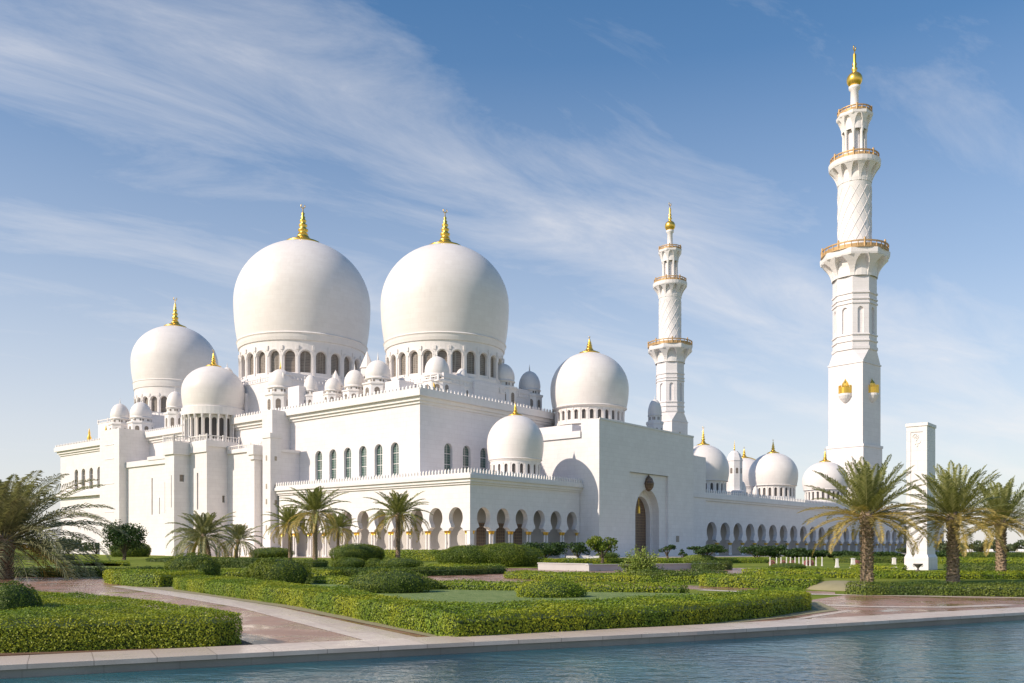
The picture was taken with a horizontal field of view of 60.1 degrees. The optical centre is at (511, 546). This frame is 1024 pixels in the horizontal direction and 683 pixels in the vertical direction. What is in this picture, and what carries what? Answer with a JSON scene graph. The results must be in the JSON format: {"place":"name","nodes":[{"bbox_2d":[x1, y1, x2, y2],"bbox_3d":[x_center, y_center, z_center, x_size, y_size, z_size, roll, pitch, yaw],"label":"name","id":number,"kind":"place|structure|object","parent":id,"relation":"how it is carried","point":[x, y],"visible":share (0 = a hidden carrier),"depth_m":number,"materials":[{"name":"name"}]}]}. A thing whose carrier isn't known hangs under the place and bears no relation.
{"place":"outdoors","nodes":[
{"label":"outdoors","id":0,"kind":"place"},
{"bbox_2d":[304,583,713,608],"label":"raised lawn","id":1,"kind":"structure","parent":0,"point":[485,596],"depth_m":35.77,"materials":[{"name":"green plant"}]},
{"bbox_2d":[242,556,313,583],"bbox_3d":[-12.355,1.341,46.805,3.712,1.772,2.689,0,0,0],"label":"bush","id":2,"kind":"object","parent":1,"relation":"on","point":[279,569],"visible":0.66,"depth_m":46.04,"materials":[{"name":"green plant"}]},
{"bbox_2d":[345,567,431,593],"bbox_3d":[-5.337,1.543,38.519,3.847,1.362,2.777,0,0,0],"label":"bush","id":3,"kind":"object","parent":1,"relation":"on","point":[386,580],"visible":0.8,"depth_m":37.66,"materials":[{"name":"green plant"}]},
{"bbox_2d":[423,578,442,589],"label":"bush","id":4,"kind":"object","parent":1,"relation":"on","point":[434,584],"visible":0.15,"depth_m":40.72,"materials":[{"name":"green plant"}]},
{"bbox_2d":[515,578,587,597],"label":"bush","id":5,"kind":"object","parent":1,"relation":"on","point":[551,588],"visible":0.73,"depth_m":34.33,"materials":[{"name":"green plant"}]},
{"bbox_2d":[0,620,1023,682],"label":"water","id":6,"kind":"structure","parent":0,"point":[987,652],"depth_m":17.93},
{"bbox_2d":[0,577,1023,655],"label":"paving","id":7,"kind":"structure","parent":0,"point":[260,628],"depth_m":32.66,"materials":[{"name":"pink stone"}]},
{"bbox_2d":[0,640,251,654],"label":"planting bed","id":8,"kind":"object","parent":7,"relation":"on","point":[82,651],"visible":0.14,"depth_m":18.50,"materials":[{"name":"brown soil"}]},
{"bbox_2d":[0,580,43,611],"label":"bush","id":9,"kind":"object","parent":8,"relation":"on","point":[14,595],"visible":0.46,"depth_m":22.30,"materials":[{"name":"green plant"}]},
{"bbox_2d":[0,589,244,652],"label":"hedge","id":10,"kind":"object","parent":8,"relation":"on","point":[60,621],"visible":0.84,"depth_m":19.16,"materials":[{"name":"green plant"}]},
{"bbox_2d":[113,586,1023,639],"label":"path border","id":11,"kind":"object","parent":7,"relation":"on","point":[358,631],"visible":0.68,"depth_m":29.59,"materials":[{"name":"beige stone"}]},
{"bbox_2d":[844,579,1023,596],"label":"hedge","id":12,"kind":"object","parent":7,"relation":"on","point":[893,588],"visible":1,"depth_m":39.98,"materials":[{"name":"green plant"}]},
{"bbox_2d":[0,0,1023,546],"label":"sky","id":13,"kind":"structure","parent":0,"point":[150,149],"materials":[{"name":"blue"}]},
{"bbox_2d":[12,547,1023,599],"bbox_3d":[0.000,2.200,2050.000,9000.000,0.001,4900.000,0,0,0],"label":"ground","id":14,"kind":"structure","parent":0,"point":[828,563],"depth_m":99.85,"materials":[{"name":"green plant"}]},
{"bbox_2d":[14,554,74,559],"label":"hedge","id":15,"kind":"object","parent":14,"relation":"on","point":[23,558],"visible":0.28,"depth_m":148.52,"materials":[{"name":"green plant"}]},
{"bbox_2d":[0,470,130,580],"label":"date palm","id":16,"kind":"object","parent":14,"relation":"on","point":[18,507],"visible":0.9,"depth_m":60.23,"materials":[{"name":"green plant"}]},
{"bbox_2d":[28,565,106,567],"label":"lawn","id":17,"kind":"structure","parent":14,"relation":"on","point":[65,567],"depth_m":99.30,"materials":[{"name":"green plant"}]},
{"bbox_2d":[58,536,82,553],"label":"broadleaf tree","id":18,"kind":"object","parent":14,"relation":"on","point":[79,540],"visible":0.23,"depth_m":268.34,"materials":[{"name":"green plant"}]},
{"bbox_2d":[79,542,99,553],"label":"broadleaf tree","id":19,"kind":"object","parent":14,"relation":"on","point":[91,546],"visible":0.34,"depth_m":268.58,"materials":[{"name":"green plant"}]},
{"bbox_2d":[14,565,165,576],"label":"hedge","id":20,"kind":"object","parent":14,"relation":"on","point":[99,573],"visible":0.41,"depth_m":65.49,"materials":[{"name":"green plant"}]},
{"bbox_2d":[58,560,129,565],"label":"hedge","id":21,"kind":"object","parent":14,"relation":"on","point":[116,563],"visible":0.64,"depth_m":102.53,"materials":[{"name":"green plant"}]},
{"bbox_2d":[101,519,148,559],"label":"broadleaf tree","id":22,"kind":"object","parent":14,"relation":"on","point":[121,540],"visible":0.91,"depth_m":149.40,"materials":[{"name":"green plant"}]},
{"bbox_2d":[108,543,151,556],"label":"bush","id":23,"kind":"object","parent":14,"relation":"on","point":[143,551],"visible":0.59,"depth_m":195.43,"materials":[{"name":"green plant"}]},
{"bbox_2d":[102,567,203,586],"bbox_3d":[-21.623,1.733,52.803,4.359,0.999,10.610,0,0,-41],"label":"hedge","id":24,"kind":"object","parent":14,"relation":"on","point":[139,577],"visible":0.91,"depth_m":49.65,"materials":[{"name":"green plant"}]},
{"bbox_2d":[145,557,231,561],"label":"hedge","id":25,"kind":"object","parent":14,"relation":"on","point":[163,559],"visible":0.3,"depth_m":129.69,"materials":[{"name":"green plant"}]},
{"bbox_2d":[164,552,222,575],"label":"bush","id":26,"kind":"object","parent":14,"relation":"on","point":[206,564],"visible":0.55,"depth_m":55.82,"materials":[{"name":"green plant"}]},
{"bbox_2d":[171,527,221,556],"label":"date palm","id":27,"kind":"object","parent":14,"relation":"on","point":[190,549],"visible":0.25,"depth_m":170.19,"materials":[{"name":"green plant"}]},
{"bbox_2d":[165,511,242,557],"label":"date palm","id":28,"kind":"object","parent":14,"relation":"on","point":[204,526],"visible":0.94,"depth_m":148.85,"materials":[{"name":"green plant"}]},
{"bbox_2d":[208,523,264,558],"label":"date palm","id":29,"kind":"object","parent":14,"relation":"on","point":[240,531],"visible":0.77,"depth_m":166.43,"materials":[{"name":"green plant"}]},
{"bbox_2d":[210,557,267,567],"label":"hedge","id":30,"kind":"object","parent":14,"relation":"on","point":[228,562],"visible":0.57,"depth_m":92.81,"materials":[{"name":"green plant"}]},
{"bbox_2d":[158,567,352,576],"bbox_3d":[-19.493,1.846,66.377,15.692,0.787,4.299,0,0,5],"label":"hedge","id":31,"kind":"object","parent":14,"relation":"on","point":[226,572],"visible":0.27,"depth_m":64.89,"materials":[{"name":"green plant"}]},
{"bbox_2d":[249,547,294,557],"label":"bush","id":32,"kind":"object","parent":14,"relation":"on","point":[272,552],"visible":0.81,"depth_m":177.43,"materials":[{"name":"green plant"}]},
{"bbox_2d":[262,504,318,560],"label":"date palm","id":33,"kind":"object","parent":14,"relation":"on","point":[288,513],"visible":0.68,"depth_m":136.39,"materials":[{"name":"green plant"}]},
{"bbox_2d":[290,558,328,566],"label":"hedge","id":34,"kind":"object","parent":14,"relation":"on","point":[317,563],"visible":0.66,"depth_m":95.93,"materials":[{"name":"green plant"}]},
{"bbox_2d":[277,486,352,559],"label":"date palm","id":35,"kind":"object","parent":14,"relation":"on","point":[314,504],"visible":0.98,"depth_m":122.62,"materials":[{"name":"green plant"}]},
{"bbox_2d":[317,512,361,546],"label":"date palm","id":36,"kind":"object","parent":14,"relation":"on","point":[339,518],"visible":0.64,"depth_m":161.46,"materials":[{"name":"green plant"}]},
{"bbox_2d":[330,557,366,568],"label":"bush","id":37,"kind":"object","parent":14,"relation":"on","point":[353,562],"visible":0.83,"depth_m":88.71,"materials":[{"name":"green plant"}]},
{"bbox_2d":[328,543,384,561],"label":"bush","id":38,"kind":"object","parent":14,"relation":"on","point":[366,552],"visible":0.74,"depth_m":130.35,"materials":[{"name":"green plant"}]},
{"bbox_2d":[365,558,380,567],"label":"bush","id":39,"kind":"object","parent":14,"relation":"on","point":[371,562],"visible":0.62,"depth_m":88.61,"materials":[{"name":"green plant"}]},
{"bbox_2d":[362,489,430,557],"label":"date palm","id":40,"kind":"object","parent":14,"relation":"on","point":[397,507],"visible":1,"depth_m":130.84,"materials":[{"name":"green plant"}]},
{"bbox_2d":[376,557,424,567],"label":"bush","id":41,"kind":"object","parent":14,"relation":"on","point":[401,562],"visible":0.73,"depth_m":86.80,"materials":[{"name":"green plant"}]},
{"bbox_2d":[315,564,507,576],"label":"hedge","id":42,"kind":"object","parent":14,"relation":"on","point":[444,571],"visible":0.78,"depth_m":68.09,"materials":[{"name":"green plant"}]},
{"bbox_2d":[382,549,444,560],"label":"hedge","id":43,"kind":"object","parent":14,"relation":"on","point":[425,555],"visible":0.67,"depth_m":141.42,"materials":[{"name":"green plant"}]},
{"bbox_2d":[435,544,488,566],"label":"bush","id":44,"kind":"object","parent":14,"relation":"on","point":[467,554],"visible":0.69,"depth_m":97.44,"materials":[{"name":"green plant"}]},
{"bbox_2d":[427,562,504,569],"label":"hedge","id":45,"kind":"object","parent":14,"relation":"on","point":[453,564],"visible":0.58,"depth_m":86.10,"materials":[{"name":"green plant"}]},
{"bbox_2d":[142,587,836,636],"bbox_3d":[-3.409,2.184,40.927,19.745,0.001,37.045,0,0,-35],"label":"planting bed","id":46,"kind":"object","parent":14,"relation":"on","point":[818,607],"visible":0.23,"depth_m":29.51,"materials":[{"name":"beige stone"}]},
{"bbox_2d":[173,574,811,636],"bbox_3d":[-2.377,1.831,38.991,18.159,0.785,32.366,0,0,-33],"label":"hedge","id":47,"kind":"object","parent":46,"relation":"on","point":[447,618],"visible":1,"depth_m":25.32,"materials":[{"name":"green plant"}]},
{"bbox_2d":[312,574,689,592],"bbox_3d":[-2.110,1.819,42.727,21.166,0.823,3.846,0,0,28],"label":"hedge","id":48,"kind":"object","parent":14,"relation":"on","point":[594,587],"visible":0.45,"depth_m":39.97,"materials":[{"name":"green plant"}]},
{"bbox_2d":[0,615,1023,678],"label":"pool wall","id":49,"kind":"structure","parent":14,"relation":"on","point":[41,672],"depth_m":19.61,"materials":[{"name":"stone"}]},
{"bbox_2d":[0,607,1023,669],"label":"pool coping","id":50,"kind":"object","parent":49,"relation":"on","point":[117,657],"visible":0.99,"depth_m":20.02,"materials":[{"name":"beige stone"}]},
{"bbox_2d":[480,542,544,566],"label":"bush","id":51,"kind":"object","parent":14,"relation":"on","point":[509,554],"visible":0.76,"depth_m":97.56,"materials":[{"name":"green plant"}]},
{"bbox_2d":[522,542,567,558],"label":"broadleaf tree","id":52,"kind":"object","parent":14,"relation":"on","point":[556,548],"visible":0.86,"depth_m":127.11,"materials":[{"name":"green plant"}]},
{"bbox_2d":[565,542,590,557],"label":"broadleaf tree","id":53,"kind":"object","parent":14,"relation":"on","point":[579,548],"visible":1,"depth_m":125.55,"materials":[{"name":"green plant"}]},
{"bbox_2d":[585,536,617,563],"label":"broadleaf tree","id":54,"kind":"object","parent":14,"relation":"on","point":[596,544],"visible":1,"depth_m":117.77,"materials":[{"name":"green plant"}]},
{"bbox_2d":[595,552,619,558],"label":"bush","id":55,"kind":"object","parent":14,"relation":"on","point":[607,555],"visible":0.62,"depth_m":162.44,"materials":[{"name":"green plant"}]},
{"bbox_2d":[503,569,722,583],"bbox_3d":[6.104,1.877,58.268,16.549,0.712,6.643,0,0,33],"label":"hedge","id":56,"kind":"object","parent":14,"relation":"on","point":[583,576],"visible":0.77,"depth_m":56.09,"materials":[{"name":"green plant"}]},
{"bbox_2d":[614,546,664,572],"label":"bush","id":57,"kind":"object","parent":14,"relation":"on","point":[641,562],"visible":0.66,"depth_m":71.60,"materials":[{"name":"green plant"}]},
{"bbox_2d":[537,557,768,562],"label":"hedge","id":58,"kind":"object","parent":14,"relation":"on","point":[659,560],"visible":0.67,"depth_m":120.72,"materials":[{"name":"green plant"}]},
{"bbox_2d":[659,544,675,557],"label":"broadleaf tree","id":59,"kind":"object","parent":14,"relation":"on","point":[665,549],"visible":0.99,"depth_m":121.82,"materials":[{"name":"green plant"}]},
{"bbox_2d":[627,568,727,582],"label":"hedge","id":60,"kind":"object","parent":14,"relation":"on","point":[687,572],"visible":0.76,"depth_m":54.12,"materials":[{"name":"green plant"}]},
{"bbox_2d":[678,549,687,557],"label":"broadleaf tree","id":61,"kind":"object","parent":14,"relation":"on","point":[681,552],"visible":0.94,"depth_m":135.03,"materials":[{"name":"green plant"}]},
{"bbox_2d":[682,554,717,562],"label":"bush","id":62,"kind":"object","parent":14,"relation":"on","point":[690,558],"visible":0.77,"depth_m":118.35,"materials":[{"name":"green plant"}]},
{"bbox_2d":[686,544,727,554],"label":"broadleaf tree","id":63,"kind":"object","parent":14,"relation":"on","point":[707,549],"visible":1,"depth_m":119.22,"materials":[{"name":"green plant"}]},
{"bbox_2d":[737,544,773,557],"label":"broadleaf tree","id":64,"kind":"object","parent":14,"relation":"on","point":[761,550],"visible":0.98,"depth_m":149.62,"materials":[{"name":"green plant"}]},
{"bbox_2d":[699,572,823,588],"bbox_3d":[13.536,1.809,48.391,6.711,0.845,3.273,0,0,25],"label":"hedge","id":65,"kind":"object","parent":14,"relation":"on","point":[730,580],"visible":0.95,"depth_m":47.42,"materials":[{"name":"green plant"}]},
{"bbox_2d":[763,544,787,559],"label":"broadleaf tree","id":66,"kind":"object","parent":14,"relation":"on","point":[777,554],"visible":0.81,"depth_m":149.20,"materials":[{"name":"green plant"}]},
{"bbox_2d":[769,562,805,568],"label":"bush","id":67,"kind":"object","parent":14,"relation":"on","point":[794,565],"visible":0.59,"depth_m":81.42,"materials":[{"name":"green plant"}]},
{"bbox_2d":[778,547,811,559],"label":"broadleaf tree","id":68,"kind":"object","parent":14,"relation":"on","point":[796,552],"visible":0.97,"depth_m":147.81,"materials":[{"name":"green plant"}]},
{"bbox_2d":[741,566,860,577],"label":"hedge","id":69,"kind":"object","parent":14,"relation":"on","point":[835,573],"visible":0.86,"depth_m":64.15,"materials":[{"name":"green plant"}]},
{"bbox_2d":[804,549,830,559],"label":"broadleaf tree","id":70,"kind":"object","parent":14,"relation":"on","point":[821,553],"visible":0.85,"depth_m":148.64,"materials":[{"name":"green plant"}]},
{"bbox_2d":[827,551,843,559],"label":"broadleaf tree","id":71,"kind":"object","parent":14,"relation":"on","point":[833,554],"visible":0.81,"depth_m":149.33,"materials":[{"name":"green plant"}]},
{"bbox_2d":[807,581,864,590],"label":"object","id":72,"kind":"object","parent":14,"relation":"on","point":[833,585],"visible":0.58,"depth_m":45.20,"materials":[{"name":"beige stone"}]},
{"bbox_2d":[835,559,838,567],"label":"marble post","id":73,"kind":"object","parent":14,"relation":"on","point":[836,563],"visible":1,"depth_m":94.85,"materials":[{"name":"white stone"}]},
{"bbox_2d":[838,550,860,555],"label":"broadleaf tree","id":74,"kind":"object","parent":14,"relation":"on","point":[849,553],"visible":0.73,"depth_m":148.57,"materials":[{"name":"green plant"}]},
{"bbox_2d":[833,555,904,562],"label":"hedge","id":75,"kind":"object","parent":14,"relation":"on","point":[877,559],"visible":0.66,"depth_m":122.03,"materials":[{"name":"green plant"}]},
{"bbox_2d":[797,454,943,581],"bbox_3d":[20.702,-1.590,51.888,7.842,7.645,7.785,0,0,-41],"label":"date palm","id":76,"kind":"object","parent":14,"relation":"on","point":[866,502],"visible":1,"depth_m":51.29,"materials":[{"name":"green plant"}]},
{"bbox_2d":[849,563,908,571],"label":"hedge","id":77,"kind":"object","parent":14,"relation":"on","point":[884,567],"visible":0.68,"depth_m":79.20,"materials":[{"name":"green plant"}]},
{"bbox_2d":[873,551,905,557],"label":"broadleaf tree","id":78,"kind":"object","parent":14,"relation":"on","point":[886,553],"visible":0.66,"depth_m":148.86,"materials":[{"name":"green plant"}]},
{"bbox_2d":[895,548,905,552],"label":"broadleaf tree","id":79,"kind":"object","parent":14,"relation":"on","point":[903,550],"visible":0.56,"depth_m":297.47,"materials":[{"name":"green plant"}]},
{"bbox_2d":[904,422,937,569],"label":"pylon","id":80,"kind":"object","parent":14,"relation":"on","point":[920,447],"visible":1,"depth_m":84.66,"materials":[{"name":"white stone"}]},
{"bbox_2d":[873,569,1023,578],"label":"hedge","id":81,"kind":"object","parent":14,"relation":"on","point":[902,574],"visible":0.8,"depth_m":61.26,"materials":[{"name":"green plant"}]},
{"bbox_2d":[935,550,962,557],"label":"broadleaf tree","id":82,"kind":"object","parent":14,"relation":"on","point":[939,554],"visible":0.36,"depth_m":148.26,"materials":[{"name":"green plant"}]},
{"bbox_2d":[935,540,963,550],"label":"broadleaf tree","id":83,"kind":"object","parent":14,"relation":"on","point":[943,546],"visible":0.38,"depth_m":312.73,"materials":[{"name":"green plant"}]},
{"bbox_2d":[891,460,1023,582],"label":"date palm","id":84,"kind":"object","parent":14,"relation":"on","point":[951,494],"visible":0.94,"depth_m":53.44,"materials":[{"name":"green plant"}]},
{"bbox_2d":[938,556,1023,564],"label":"hedge","id":85,"kind":"object","parent":14,"relation":"on","point":[989,560],"visible":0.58,"depth_m":112.56,"materials":[{"name":"green plant"}]},
{"bbox_2d":[938,551,1023,557],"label":"hedge","id":86,"kind":"object","parent":14,"relation":"on","point":[993,554],"visible":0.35,"depth_m":175.22,"materials":[{"name":"green plant"}]},
{"bbox_2d":[973,540,990,551],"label":"broadleaf tree","id":87,"kind":"object","parent":14,"relation":"on","point":[977,547],"visible":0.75,"depth_m":299.16,"materials":[{"name":"green plant"}]},
{"bbox_2d":[943,562,1023,571],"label":"hedge","id":88,"kind":"object","parent":14,"relation":"on","point":[965,566],"visible":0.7,"depth_m":79.01,"materials":[{"name":"green plant"}]},
{"bbox_2d":[960,477,1023,574],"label":"date palm","id":89,"kind":"object","parent":14,"relation":"on","point":[1001,555],"visible":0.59,"depth_m":63.30,"materials":[{"name":"green plant"}]},
{"bbox_2d":[983,539,1006,550],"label":"broadleaf tree","id":90,"kind":"object","parent":14,"relation":"on","point":[993,545],"visible":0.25,"depth_m":309.69,"materials":[{"name":"green plant"}]},
{"bbox_2d":[1008,539,1023,550],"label":"broadleaf tree","id":91,"kind":"object","parent":14,"relation":"on","point":[1017,545],"visible":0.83,"depth_m":299.40,"materials":[{"name":"green plant"}]},
{"bbox_2d":[162,551,1014,558],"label":"forecourt","id":92,"kind":"structure","parent":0,"point":[735,555],"depth_m":204.21,"materials":[{"name":"beige stone"}]},
{"bbox_2d":[54,204,943,557],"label":"mosque","id":93,"kind":"structure","parent":92,"relation":"on","point":[456,428],"depth_m":209.03,"materials":[{"name":"white stone"}]},
{"bbox_2d":[648,202,692,434],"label":"minaret","id":94,"kind":"object","parent":93,"relation":"attached to","point":[669,351],"visible":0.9,"depth_m":273.27,"materials":[{"name":"stone"}]},
{"bbox_2d":[820,45,889,551],"bbox_3d":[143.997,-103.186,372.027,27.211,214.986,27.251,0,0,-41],"label":"minaret","id":95,"kind":"object","parent":92,"relation":"on","point":[853,262],"visible":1,"depth_m":366.02,"materials":[{"name":"white stone"}]},
{"bbox_2d":[422,568,834,593],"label":"garden path","id":96,"kind":"structure","parent":0,"point":[493,577],"depth_m":61.69,"materials":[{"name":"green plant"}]},
{"bbox_2d":[537,562,591,570],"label":"garden wall","id":97,"kind":"structure","parent":96,"relation":"on","point":[564,566],"depth_m":83.70,"materials":[{"name":"white stone"}]},
{"bbox_2d":[585,563,725,570],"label":"garden wall","id":98,"kind":"structure","parent":96,"relation":"on","point":[613,567],"depth_m":82.44,"materials":[{"name":"white stone"}]},
{"bbox_2d":[691,560,732,569],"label":"hedge","id":99,"kind":"object","parent":96,"relation":"on","point":[720,565],"visible":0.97,"depth_m":84.98,"materials":[{"name":"green plant"}]},
{"bbox_2d":[913,564,922,570],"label":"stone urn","id":100,"kind":"object","parent":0,"point":[917,566],"visible":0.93,"depth_m":80.34,"materials":[{"name":"grey stone"}]}
]}

